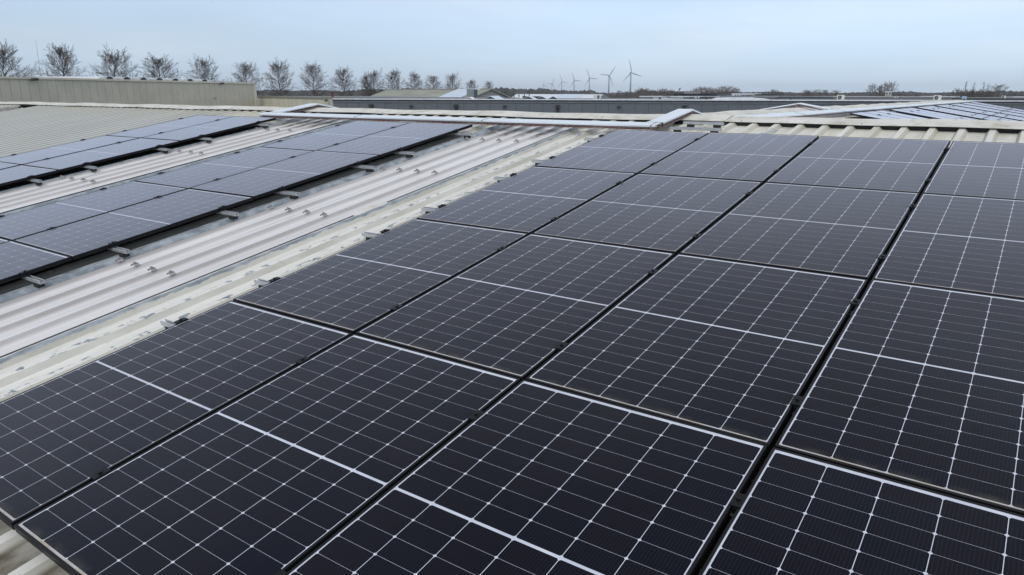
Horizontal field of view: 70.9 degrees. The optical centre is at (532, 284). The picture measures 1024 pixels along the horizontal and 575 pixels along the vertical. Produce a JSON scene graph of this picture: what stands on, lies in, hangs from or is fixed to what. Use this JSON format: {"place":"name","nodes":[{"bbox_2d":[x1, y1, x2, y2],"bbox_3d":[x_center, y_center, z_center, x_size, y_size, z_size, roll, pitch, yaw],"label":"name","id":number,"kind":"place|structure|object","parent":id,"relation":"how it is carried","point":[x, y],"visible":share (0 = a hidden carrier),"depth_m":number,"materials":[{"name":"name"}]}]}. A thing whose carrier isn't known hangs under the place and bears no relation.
{"place":"outdoors","nodes":[
{"label":"outdoors","id":0,"kind":"place"},
{"bbox_2d":[0,76,257,105],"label":"industrial hall","id":1,"kind":"structure","parent":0,"point":[115,90],"depth_m":89.62,"materials":[{"name":"grey painted corrugated sheet metal"}]},
{"bbox_2d":[0,0,1023,92],"label":"sky","id":2,"kind":"structure","parent":0,"point":[848,46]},
{"bbox_2d":[512,94,605,97],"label":"white shed","id":3,"kind":"structure","parent":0,"point":[565,95],"depth_m":252.19,"materials":[{"name":"metal"}]},
{"bbox_2d":[332,96,1023,113],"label":"grey hall","id":4,"kind":"structure","parent":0,"point":[591,105],"depth_m":57.18,"materials":[{"name":"sheet metal"},{"name":"steel"}]},
{"bbox_2d":[465,89,477,98],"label":"air handler","id":5,"kind":"object","parent":4,"relation":"on","point":[472,93],"visible":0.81,"depth_m":61.61,"materials":[{"name":"grey metal"}]},
{"bbox_2d":[710,98,755,99],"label":"dome rooflight","id":6,"kind":"object","parent":4,"relation":"on","point":[732,99],"visible":0.82,"depth_m":61.98,"materials":[{"name":"plastic"}]},
{"bbox_2d":[674,94,715,95],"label":"navy hall","id":7,"kind":"structure","parent":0,"point":[694,94],"depth_m":207.65,"materials":[{"name":"metal"}]},
{"bbox_2d":[951,97,1023,100],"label":"long hall","id":8,"kind":"structure","parent":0,"point":[993,98],"depth_m":116.45,"materials":[{"name":"grey metal"}]},
{"label":"ground","id":9,"kind":"structure","parent":0,"visible":0},
{"bbox_2d":[0,40,40,76],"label":"bare tree","id":10,"kind":"object","parent":9,"relation":"on","point":[2,55],"visible":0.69,"depth_m":166.03,"materials":[{"name":"brown plant"}]},
{"bbox_2d":[34,41,86,76],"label":"bare tree","id":11,"kind":"object","parent":9,"relation":"on","point":[65,59],"visible":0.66,"depth_m":170.09,"materials":[{"name":"brown plant"}]},
{"bbox_2d":[81,43,138,76],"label":"bare tree","id":12,"kind":"object","parent":9,"relation":"on","point":[114,70],"visible":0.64,"depth_m":192.21,"materials":[{"name":"brown plant"}]},
{"bbox_2d":[136,52,182,78],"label":"bare tree","id":13,"kind":"object","parent":9,"relation":"on","point":[156,62],"visible":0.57,"depth_m":211.28,"materials":[{"name":"brown plant"}]},
{"bbox_2d":[182,53,221,81],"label":"bare tree","id":14,"kind":"object","parent":9,"relation":"on","point":[202,67],"visible":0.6,"depth_m":228.05,"materials":[{"name":"brown plant"}]},
{"bbox_2d":[225,61,263,94],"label":"bare tree","id":15,"kind":"object","parent":9,"relation":"on","point":[243,70],"visible":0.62,"depth_m":250.45,"materials":[{"name":"brown plant"}]},
{"bbox_2d":[256,56,297,95],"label":"bare tree","id":16,"kind":"object","parent":9,"relation":"on","point":[278,69],"visible":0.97,"depth_m":250.60,"materials":[{"name":"brown plant"}]},
{"bbox_2d":[297,60,330,95],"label":"bare tree","id":17,"kind":"object","parent":9,"relation":"on","point":[315,73],"visible":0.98,"depth_m":253.04,"materials":[{"name":"brown plant"}]},
{"bbox_2d":[326,66,360,95],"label":"bare tree","id":18,"kind":"object","parent":9,"relation":"on","point":[344,81],"visible":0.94,"depth_m":290.56,"materials":[{"name":"brown plant"}]},
{"bbox_2d":[356,75,375,95],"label":"bare tree","id":19,"kind":"object","parent":9,"relation":"on","point":[367,83],"visible":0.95,"depth_m":330.20,"materials":[{"name":"brown plant"}]},
{"bbox_2d":[363,68,387,95],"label":"bare tree","id":20,"kind":"object","parent":9,"relation":"on","point":[374,77],"visible":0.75,"depth_m":335.68,"materials":[{"name":"brown plant"}]},
{"bbox_2d":[257,96,508,107],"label":"beige hall","id":21,"kind":"structure","parent":9,"relation":"on","point":[282,101],"depth_m":102.27,"materials":[{"name":"grey metal"}]},
{"bbox_2d":[382,67,404,90],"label":"bare tree","id":22,"kind":"object","parent":9,"relation":"on","point":[395,77],"visible":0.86,"depth_m":330.04,"materials":[{"name":"brown plant"}]},
{"bbox_2d":[404,71,425,88],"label":"bare tree","id":23,"kind":"object","parent":9,"relation":"on","point":[414,79],"visible":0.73,"depth_m":389.98,"materials":[{"name":"brown plant"}]},
{"bbox_2d":[424,75,444,88],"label":"bare tree","id":24,"kind":"object","parent":9,"relation":"on","point":[434,78],"visible":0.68,"depth_m":420.34,"materials":[{"name":"brown plant"}]},
{"bbox_2d":[372,88,511,97],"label":"gabled hall","id":25,"kind":"structure","parent":9,"relation":"on","point":[485,92],"depth_m":112.32,"materials":[{"name":"metal"}]},
{"bbox_2d":[446,72,461,88],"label":"bare tree","id":26,"kind":"object","parent":9,"relation":"on","point":[451,80],"visible":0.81,"depth_m":415.15,"materials":[{"name":"brown plant"}]},
{"bbox_2d":[0,100,1023,574],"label":"warehouse","id":27,"kind":"structure","parent":9,"relation":"on","point":[72,314],"depth_m":7.05,"materials":[{"name":"metal"}]},
{"bbox_2d":[21,275,44,287],"bbox_3d":[-4.800,-0.201,6.188,2.638,0.065,0.048,10,28,33],"label":"mounting rail","id":28,"kind":"object","parent":27,"relation":"on","point":[38,282],"visible":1,"depth_m":5.50,"materials":[{"name":"metal"}]},
{"bbox_2d":[0,241,71,283],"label":"solar panel","id":29,"kind":"object","parent":28,"relation":"on","point":[16,258],"visible":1,"depth_m":5.83,"materials":[{"name":"blue glass"}]},
{"bbox_2d":[81,165,96,171],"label":"mounting rail","id":30,"kind":"object","parent":27,"relation":"on","point":[92,168],"visible":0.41,"depth_m":9.67,"materials":[{"name":"metal"}]},
{"bbox_2d":[0,135,137,164],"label":"solar panel","id":31,"kind":"object","parent":30,"relation":"on","point":[56,151],"visible":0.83,"depth_m":11.03,"materials":[{"name":"blue glass"}]},
{"bbox_2d":[108,246,129,257],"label":"mounting rail","id":32,"kind":"object","parent":27,"relation":"on","point":[123,252],"visible":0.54,"depth_m":6.01,"materials":[{"name":"metal"}]},
{"bbox_2d":[0,181,187,240],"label":"solar panel","id":33,"kind":"object","parent":32,"relation":"on","point":[22,224],"visible":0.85,"depth_m":7.37,"materials":[{"name":"blue glass"}]},
{"bbox_2d":[153,148,168,152],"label":"mounting rail","id":34,"kind":"object","parent":27,"relation":"on","point":[164,150],"visible":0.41,"depth_m":10.45,"materials":[{"name":"metal"}]},
{"bbox_2d":[23,138,179,171],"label":"solar panel","id":35,"kind":"object","parent":34,"relation":"on","point":[95,155],"visible":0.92,"depth_m":10.34,"materials":[{"name":"blue glass"}]},
{"bbox_2d":[198,137,211,142],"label":"mounting rail","id":36,"kind":"object","parent":27,"relation":"on","point":[208,140],"visible":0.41,"depth_m":10.95,"materials":[{"name":"metal"}]},
{"bbox_2d":[106,115,233,137],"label":"solar panel","id":37,"kind":"object","parent":36,"relation":"on","point":[145,131],"visible":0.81,"depth_m":12.32,"materials":[{"name":"blue glass"}]},
{"bbox_2d":[142,116,275,142],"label":"solar panel","id":38,"kind":"object","parent":36,"relation":"on","point":[181,135],"visible":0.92,"depth_m":11.63,"materials":[{"name":"blue glass"}]},
{"bbox_2d":[217,210,238,219],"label":"mounting rail","id":39,"kind":"object","parent":27,"relation":"on","point":[232,215],"visible":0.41,"depth_m":6.77,"materials":[{"name":"metal"}]},
{"bbox_2d":[13,189,253,259],"bbox_3d":[-3.705,-0.617,6.779,1.134,0.033,1.722,10,28,33],"label":"solar panel","id":40,"kind":"object","parent":39,"relation":"on","point":[85,237],"visible":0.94,"depth_m":6.65,"materials":[{"name":"blue glass"}]},
{"bbox_2d":[276,190,299,198],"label":"mounting rail","id":41,"kind":"object","parent":27,"relation":"on","point":[293,195],"visible":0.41,"depth_m":7.27,"materials":[{"name":"metal"}]},
{"bbox_2d":[135,147,311,188],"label":"solar panel","id":42,"kind":"object","parent":41,"relation":"on","point":[190,176],"visible":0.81,"depth_m":8.62,"materials":[{"name":"blue glass"}]},
{"bbox_2d":[190,151,379,199],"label":"solar panel","id":43,"kind":"object","parent":41,"relation":"on","point":[262,181],"visible":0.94,"depth_m":7.94,"materials":[{"name":"blue glass"}]},
{"bbox_2d":[271,103,337,112],"bbox_3d":[-3.937,-3.253,13.429,0.248,0.270,2.072,10,18,33],"label":"cable tray","id":44,"kind":"object","parent":27,"relation":"on","point":[299,107],"visible":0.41,"depth_m":13.00,"materials":[{"name":"metal"}]},
{"bbox_2d":[352,165,375,171],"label":"mounting rail","id":45,"kind":"object","parent":27,"relation":"on","point":[369,168],"visible":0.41,"depth_m":8.06,"materials":[{"name":"metal"}]},
{"bbox_2d":[392,151,414,157],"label":"mounting rail","id":46,"kind":"object","parent":27,"relation":"on","point":[409,154],"visible":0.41,"depth_m":8.57,"materials":[{"name":"metal"}]},
{"bbox_2d":[261,121,406,150],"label":"solar panel","id":47,"kind":"object","parent":46,"relation":"on","point":[325,138],"visible":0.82,"depth_m":9.91,"materials":[{"name":"blue glass"}]},
{"bbox_2d":[316,122,472,156],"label":"solar panel","id":48,"kind":"object","parent":46,"relation":"on","point":[391,140],"visible":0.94,"depth_m":9.24,"materials":[{"name":"blue glass"}]},
{"bbox_2d":[160,319,733,515],"bbox_3d":[-0.227,0.628,3.118,5.081,0.065,0.048,10,28,33],"label":"mounting rail","id":49,"kind":"object","parent":27,"relation":"on","point":[168,323],"visible":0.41,"depth_m":4.47,"materials":[{"name":"metal"}]},
{"bbox_2d":[295,356,310,365],"bbox_3d":[-1.188,0.401,3.734,0.042,0.045,0.070,10,28,33],"label":"panel clamp","id":50,"kind":"object","parent":49,"relation":"attached to","point":[302,360],"visible":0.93,"depth_m":3.72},
{"bbox_2d":[468,410,484,421],"bbox_3d":[-0.239,0.572,3.100,0.042,0.044,0.070,9,27,32],"label":"panel clamp","id":51,"kind":"object","parent":49,"relation":"attached to","point":[475,415],"visible":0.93,"depth_m":3.09,"materials":[{"name":"metal"}]},
{"bbox_2d":[729,492,747,513],"bbox_3d":[0.705,0.746,2.460,0.042,0.045,0.070,10,28,33],"label":"panel clamp","id":52,"kind":"object","parent":49,"relation":"attached to","point":[738,499],"visible":0.98,"depth_m":2.45,"materials":[{"name":"metal"}]},
{"bbox_2d":[258,112,660,130],"bbox_3d":[-1.623,-2.417,10.526,7.570,0.108,0.194,10,18,33],"label":"cable tray","id":53,"kind":"object","parent":27,"relation":"on","point":[503,121],"visible":0.87,"depth_m":9.84,"materials":[{"name":"metal"}]},
{"bbox_2d":[259,116,655,128],"bbox_3d":[-1.665,-2.381,10.473,7.570,0.022,0.034,10,18,33],"label":"cable","id":54,"kind":"object","parent":53,"relation":"in","point":[466,122],"visible":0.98,"depth_m":9.90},
{"bbox_2d":[262,115,658,127],"bbox_3d":[-1.630,-2.402,10.519,7.571,0.024,0.035,10,18,33],"label":"cable","id":55,"kind":"object","parent":53,"relation":"in","point":[490,122],"visible":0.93,"depth_m":9.71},
{"bbox_2d":[449,132,472,137],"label":"mounting rail","id":56,"kind":"object","parent":27,"relation":"on","point":[468,135],"visible":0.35,"depth_m":9.34,"materials":[{"name":"metal"}]},
{"bbox_2d":[254,278,793,414],"bbox_3d":[0.156,0.367,3.640,5.081,0.065,0.048,10,28,33],"label":"mounting rail","id":57,"kind":"object","parent":27,"relation":"on","point":[261,282],"visible":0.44,"depth_m":4.99,"materials":[{"name":"metal"}]},
{"bbox_2d":[233,219,528,334],"bbox_3d":[-0.976,-0.128,4.956,1.134,0.033,1.722,10,28,33],"label":"solar panel","id":58,"kind":"object","parent":57,"relation":"on","point":[354,289],"visible":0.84,"depth_m":4.81,"materials":[{"name":"black glass"}]},
{"bbox_2d":[356,234,674,380],"bbox_3d":[-0.028,0.044,4.320,1.134,0.034,1.722,10,28,33],"label":"solar panel","id":59,"kind":"object","parent":57,"relation":"on","point":[522,308],"visible":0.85,"depth_m":4.15,"materials":[{"name":"black glass"}]},
{"bbox_2d":[555,342,568,351],"bbox_3d":[0.149,0.316,3.610,0.042,0.044,0.070,10,28,33],"label":"panel clamp","id":60,"kind":"object","parent":57,"relation":"attached to","point":[561,346],"visible":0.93,"depth_m":3.60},
{"bbox_2d":[525,254,867,451],"bbox_3d":[0.920,0.217,3.684,1.134,0.034,1.722,10,28,33],"label":"solar panel","id":61,"kind":"object","parent":57,"relation":"on","point":[737,349],"visible":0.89,"depth_m":3.50,"materials":[{"name":"black glass"}]},
{"bbox_2d":[790,395,804,411],"bbox_3d":[1.096,0.488,2.973,0.042,0.045,0.070,10,27,32],"label":"panel clamp","id":62,"kind":"object","parent":57,"relation":"attached to","point":[796,401],"visible":0.98,"depth_m":2.96,"materials":[{"name":"metal"}]},
{"bbox_2d":[775,279,1023,514],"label":"solar panel","id":63,"kind":"object","parent":57,"relation":"on","point":[918,385],"visible":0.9,"depth_m":2.92,"materials":[{"name":"black glass"}]},
{"bbox_2d":[361,232,853,314],"bbox_3d":[0.723,-0.017,4.411,5.081,0.065,0.048,10,28,33],"label":"mounting rail","id":64,"kind":"object","parent":27,"relation":"on","point":[368,235],"visible":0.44,"depth_m":5.75,"materials":[{"name":"metal"}]},
{"bbox_2d":[850,298,861,309],"bbox_3d":[1.687,0.100,3.748,0.042,0.045,0.070,11,28,35],"label":"panel clamp","id":65,"kind":"object","parent":64,"relation":"attached to","point":[854,303],"visible":0.96,"depth_m":3.73,"materials":[{"name":"metal"}]},
{"bbox_2d":[421,206,879,267],"bbox_3d":[1.124,-0.276,4.927,5.081,0.065,0.048,10,28,33],"label":"mounting rail","id":66,"kind":"object","parent":27,"relation":"on","point":[427,209],"visible":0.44,"depth_m":6.27,"materials":[{"name":"metal"}]},
{"bbox_2d":[648,109,702,126],"bbox_3d":[2.061,-2.166,9.403,0.218,0.270,2.072,10,18,33],"label":"cable tray","id":67,"kind":"object","parent":27,"relation":"on","point":[672,115],"visible":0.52,"depth_m":8.90,"materials":[{"name":"metal"}]},
{"bbox_2d":[670,127,721,132],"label":"mounting rail","id":68,"kind":"object","parent":27,"relation":"on","point":[679,129],"visible":0.82,"depth_m":8.29,"materials":[{"name":"metal"}]},
{"bbox_2d":[493,176,910,215],"bbox_3d":[1.718,-0.653,5.674,5.081,0.065,0.048,10,28,33],"label":"mounting rail","id":69,"kind":"object","parent":27,"relation":"on","point":[499,178],"visible":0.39,"depth_m":7.02,"materials":[{"name":"metal"}]},
{"bbox_2d":[417,166,635,233],"bbox_3d":[0.001,-0.769,6.237,1.134,0.034,1.722,10,28,34],"label":"solar panel","id":70,"kind":"object","parent":69,"relation":"on","point":[531,200],"visible":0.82,"depth_m":6.12,"materials":[{"name":"black glass"}]},
{"bbox_2d":[532,173,762,255],"bbox_3d":[0.948,-0.599,5.600,1.134,0.035,1.722,10,27,34],"label":"solar panel","id":71,"kind":"object","parent":69,"relation":"on","point":[670,214],"visible":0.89,"depth_m":5.47,"materials":[{"name":"black glass"}]},
{"bbox_2d":[679,182,918,281],"bbox_3d":[1.897,-0.427,4.964,1.134,0.032,1.722,10,28,33],"label":"solar panel","id":72,"kind":"object","parent":69,"relation":"on","point":[847,232],"visible":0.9,"depth_m":4.82,"materials":[{"name":"black glass"}]},
{"bbox_2d":[872,193,1023,298],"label":"solar panel","id":73,"kind":"object","parent":69,"relation":"on","point":[966,243],"visible":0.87,"depth_m":4.29,"materials":[{"name":"black glass"}]},
{"bbox_2d":[683,121,723,127],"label":"mounting rail","id":74,"kind":"object","parent":27,"relation":"on","point":[714,124],"visible":0.92,"depth_m":8.53,"materials":[{"name":"metal"}]},
{"bbox_2d":[531,159,925,188],"bbox_3d":[2.089,-0.914,6.200,5.081,0.065,0.048,10,28,33],"label":"mounting rail","id":75,"kind":"object","parent":27,"relation":"on","point":[536,161],"visible":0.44,"depth_m":7.54,"materials":[{"name":"metal"}]},
{"bbox_2d":[535,130,708,174],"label":"solar panel","id":76,"kind":"object","parent":75,"relation":"on","point":[633,151],"visible":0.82,"depth_m":7.42,"materials":[{"name":"black glass"}]},
{"bbox_2d":[639,132,818,183],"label":"solar panel","id":77,"kind":"object","parent":75,"relation":"on","point":[744,157],"visible":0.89,"depth_m":6.77,"materials":[{"name":"black glass"}]},
{"bbox_2d":[584,137,945,155],"bbox_3d":[2.697,-1.302,6.969,5.081,0.065,0.048,10,28,33],"label":"mounting rail","id":78,"kind":"object","parent":27,"relation":"on","point":[588,139],"visible":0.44,"depth_m":8.31,"materials":[{"name":"metal"}]},
{"bbox_2d":[766,136,949,195],"bbox_3d":[2.871,-1.069,6.246,1.134,0.034,1.722,10,28,33],"label":"solar panel","id":79,"kind":"object","parent":78,"relation":"on","point":[899,165],"visible":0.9,"depth_m":6.13,"materials":[{"name":"black glass"}]},
{"bbox_2d":[923,141,1023,199],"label":"solar panel","id":80,"kind":"object","parent":78,"relation":"on","point":[982,169],"visible":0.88,"depth_m":5.63,"materials":[{"name":"black glass"}]},
{"bbox_2d":[758,103,832,109],"bbox_3d":[4.636,-3.601,15.225,3.216,0.511,0.208,10,18,33],"label":"cable tray","id":81,"kind":"object","parent":27,"relation":"on","point":[803,104],"visible":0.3,"depth_m":14.59,"materials":[{"name":"metal"}]},
{"bbox_2d":[739,100,975,116],"bbox_3d":[13.663,-6.209,24.800,0.218,0.108,38.100,10,18,33],"label":"cable tray","id":82,"kind":"object","parent":27,"relation":"on","point":[812,113],"visible":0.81,"depth_m":14.16,"materials":[{"name":"metal"}]},
{"bbox_2d":[796,102,968,116],"bbox_3d":[13.709,-6.178,24.774,0.049,0.033,38.101,10,18,33],"label":"cable","id":83,"kind":"object","parent":82,"relation":"in","point":[866,111],"visible":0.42,"depth_m":15.21,"materials":[{"name":"plastic"}]},
{"bbox_2d":[850,112,897,118],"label":"solar panel","id":84,"kind":"object","parent":27,"relation":"on","point":[867,115],"visible":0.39,"depth_m":14.22,"materials":[{"name":"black glass"}]},
{"bbox_2d":[865,111,913,118],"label":"solar panel","id":85,"kind":"object","parent":27,"relation":"on","point":[887,115],"visible":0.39,"depth_m":15.27,"materials":[{"name":"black glass"}]},
{"bbox_2d":[875,110,928,118],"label":"solar panel","id":86,"kind":"object","parent":27,"relation":"on","point":[900,114],"visible":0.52,"depth_m":16.15,"materials":[{"name":"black glass"}]},
{"bbox_2d":[890,109,951,118],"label":"solar panel","id":87,"kind":"object","parent":27,"relation":"on","point":[917,114],"visible":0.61,"depth_m":17.54,"materials":[{"name":"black glass"}]},
{"bbox_2d":[901,108,962,118],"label":"solar panel","id":88,"kind":"object","parent":27,"relation":"on","point":[931,113],"visible":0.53,"depth_m":18.64,"materials":[{"name":"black glass"}]},
{"bbox_2d":[906,108,978,119],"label":"solar panel","id":89,"kind":"object","parent":27,"relation":"on","point":[942,113],"visible":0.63,"depth_m":19.47,"materials":[{"name":"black glass"}]},
{"bbox_2d":[916,107,983,119],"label":"solar panel","id":90,"kind":"object","parent":27,"relation":"on","point":[953,113],"visible":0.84,"depth_m":20.90,"materials":[{"name":"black glass"}]},
{"bbox_2d":[924,106,985,117],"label":"solar panel","id":91,"kind":"object","parent":27,"relation":"on","point":[955,111],"visible":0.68,"depth_m":22.08,"materials":[{"name":"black glass"}]},
{"bbox_2d":[928,106,988,116],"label":"solar panel","id":92,"kind":"object","parent":27,"relation":"on","point":[958,111],"visible":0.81,"depth_m":22.99,"materials":[{"name":"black glass"}]},
{"bbox_2d":[935,105,993,115],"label":"solar panel","id":93,"kind":"object","parent":27,"relation":"on","point":[976,112],"visible":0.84,"depth_m":24.41,"materials":[{"name":"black glass"}]},
{"bbox_2d":[949,104,999,112],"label":"solar panel","id":94,"kind":"object","parent":27,"relation":"on","point":[975,108],"visible":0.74,"depth_m":27.93,"materials":[{"name":"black glass"}]},
{"bbox_2d":[257,87,1023,97],"bbox_3d":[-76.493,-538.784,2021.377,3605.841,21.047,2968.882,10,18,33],"label":"distant woods","id":95,"kind":"object","parent":9,"relation":"on","point":[508,92],"visible":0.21,"depth_m":953.36,"materials":[{"name":"plant"}]},
{"bbox_2d":[670,96,719,98],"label":"hall","id":96,"kind":"structure","parent":9,"relation":"on","point":[689,97],"depth_m":149.40,"materials":[{"name":"grey metal"}]},
{"bbox_2d":[669,96,778,98],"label":"long hall","id":97,"kind":"structure","parent":9,"relation":"on","point":[707,97],"depth_m":141.92,"materials":[{"name":"grey metal"}]},
{"bbox_2d":[731,93,761,95],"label":"office building","id":98,"kind":"structure","parent":9,"relation":"on","point":[742,94],"depth_m":169.13,"materials":[{"name":"grey metal"}]},
{"bbox_2d":[726,96,951,99],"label":"long hall","id":99,"kind":"structure","parent":9,"relation":"on","point":[862,97],"depth_m":128.47,"materials":[{"name":"grey metal"}]},
{"bbox_2d":[880,81,900,95],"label":"bare tree","id":100,"kind":"object","parent":9,"relation":"on","point":[887,85],"visible":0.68,"depth_m":325.38,"materials":[{"name":"plant"}]},
{"bbox_2d":[985,83,1012,96],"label":"bare tree","id":101,"kind":"object","parent":9,"relation":"on","point":[1002,85],"visible":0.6,"depth_m":339.24,"materials":[{"name":"plant"}]},
{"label":"rail","id":102,"kind":"object","parent":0,"visible":0},
{"bbox_2d":[89,467,111,480],"bbox_3d":[-1.776,0.787,2.963,0.042,0.045,0.070,10,28,33],"label":"panel clamp","id":103,"kind":"object","parent":102,"relation":"attached to","point":[100,473],"visible":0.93,"depth_m":2.95,"materials":[{"name":"metal"}]},
{"bbox_2d":[0,300,351,529],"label":"solar panel","id":104,"kind":"object","parent":102,"relation":"on","point":[64,435],"visible":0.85,"depth_m":3.57,"materials":[{"name":"black glass"}]},
{"bbox_2d":[13,334,520,574],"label":"solar panel","id":105,"kind":"object","parent":102,"relation":"on","point":[289,470],"visible":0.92,"depth_m":2.88,"materials":[{"name":"black glass"}]},
{"bbox_2d":[287,379,767,574],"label":"solar panel","id":106,"kind":"object","parent":102,"relation":"on","point":[524,477],"visible":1,"depth_m":2.56,"materials":[{"name":"black glass"}]},
{"bbox_2d":[698,447,1023,574],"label":"solar panel","id":107,"kind":"object","parent":102,"relation":"on","point":[797,514],"visible":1,"depth_m":2.28,"materials":[{"name":"black glass"}]},
{"label":"rail","id":108,"kind":"object","parent":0,"visible":0},
{"bbox_2d":[0,162,19,169],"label":"solar panel","id":109,"kind":"object","parent":108,"relation":"on","point":[3,165],"visible":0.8,"depth_m":10.16,"materials":[{"name":"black glass"}]},
{"bbox_2d":[0,165,58,185],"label":"solar panel","id":110,"kind":"object","parent":108,"relation":"on","point":[15,174],"visible":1,"depth_m":9.48,"materials":[{"name":"black glass"}]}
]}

